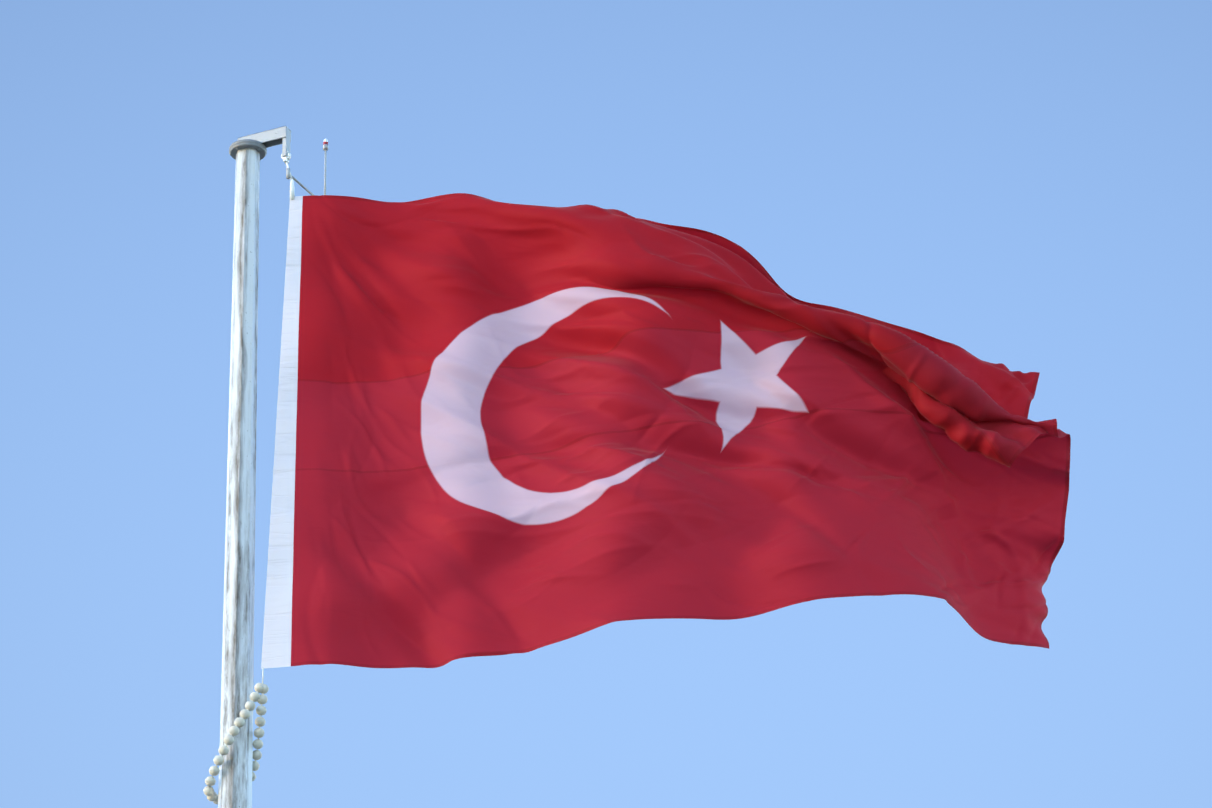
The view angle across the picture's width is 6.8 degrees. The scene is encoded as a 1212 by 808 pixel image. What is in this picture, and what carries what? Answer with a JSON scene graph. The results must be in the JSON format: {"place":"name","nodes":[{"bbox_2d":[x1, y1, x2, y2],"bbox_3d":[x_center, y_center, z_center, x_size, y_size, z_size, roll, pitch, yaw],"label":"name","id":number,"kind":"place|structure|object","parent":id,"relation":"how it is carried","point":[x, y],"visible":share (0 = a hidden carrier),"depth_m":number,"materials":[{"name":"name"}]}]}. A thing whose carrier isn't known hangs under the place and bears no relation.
{"place":"outdoors","nodes":[
{"label":"outdoors","id":0,"kind":"place"},
{"bbox_2d":[0,0,1211,807],"label":"sky","id":1,"kind":"structure","parent":0,"point":[1025,186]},
{"bbox_3d":[-1.960,24.635,41.006,1.600,0.500,1.600,1,-29,-2],"label":"plinth","id":2,"kind":"object","parent":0,"visible":0},
{"bbox_2d":[218,148,259,807],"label":"pole","id":3,"kind":"object","parent":2,"relation":"on","point":[235,775],"visible":0.87,"depth_m":54.32,"materials":[{"name":"metal"}]},
{"bbox_2d":[203,683,268,803],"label":"parrel beads","id":4,"kind":"object","parent":3,"relation":"attached to","point":[218,760],"visible":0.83,"depth_m":53.61,"materials":[{"name":"white plastic"}]},
{"bbox_2d":[208,667,263,786],"bbox_3d":[-1.960,1.753,53.694,0.287,0.682,0.298,1,-29,-2],"label":"rope","id":5,"kind":"object","parent":4,"relation":"attached to","point":[252,700],"visible":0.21,"depth_m":53.71,"materials":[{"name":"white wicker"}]},
{"bbox_2d":[229,139,266,159],"bbox_3d":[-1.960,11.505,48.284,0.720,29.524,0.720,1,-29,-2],"label":"cap","id":6,"kind":"object","parent":3,"relation":"on","point":[258,146],"visible":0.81,"depth_m":55.36,"materials":[{"name":"metal"}]},
{"bbox_2d":[238,126,290,156],"bbox_3d":[-1.870,-1.395,55.383,0.300,0.185,0.064,-13,-32,23],"label":"bracket","id":7,"kind":"object","parent":3,"relation":"attached to","point":[275,137],"visible":0.69,"depth_m":55.37,"materials":[{"name":"white metal"}]},
{"bbox_2d":[281,151,290,163],"bbox_3d":[-1.746,-1.353,55.291,0.052,0.075,0.034,-13,-32,23],"label":"shackle","id":8,"kind":"object","parent":7,"relation":"attached to","point":[287,158],"visible":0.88,"depth_m":55.27,"materials":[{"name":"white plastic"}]},
{"bbox_2d":[285,162,294,199],"bbox_3d":[-1.723,-1.219,55.215,0.056,0.252,0.026,-10,-31,18],"label":"halyard","id":9,"kind":"object","parent":8,"relation":"hanging from","point":[292,193],"visible":0.96,"depth_m":55.18,"materials":[{"name":"white fabric"}]},
{"bbox_2d":[286,144,327,195],"bbox_3d":[-1.638,-1.324,55.468,0.030,0.410,0.421,-15,-32,25],"label":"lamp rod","id":10,"kind":"object","parent":9,"relation":"attached to","point":[325,147],"visible":0.85,"depth_m":55.57,"materials":[{"name":"white metal"}]},
{"bbox_2d":[261,193,1070,668],"bbox_3d":[0.386,0.136,54.489,4.369,2.937,0.820,5,-29,-9],"label":"flag","id":11,"kind":"object","parent":9,"relation":"hanging from","point":[507,429],"visible":1,"depth_m":54.51,"materials":[{"name":"fabric"}]}
]}

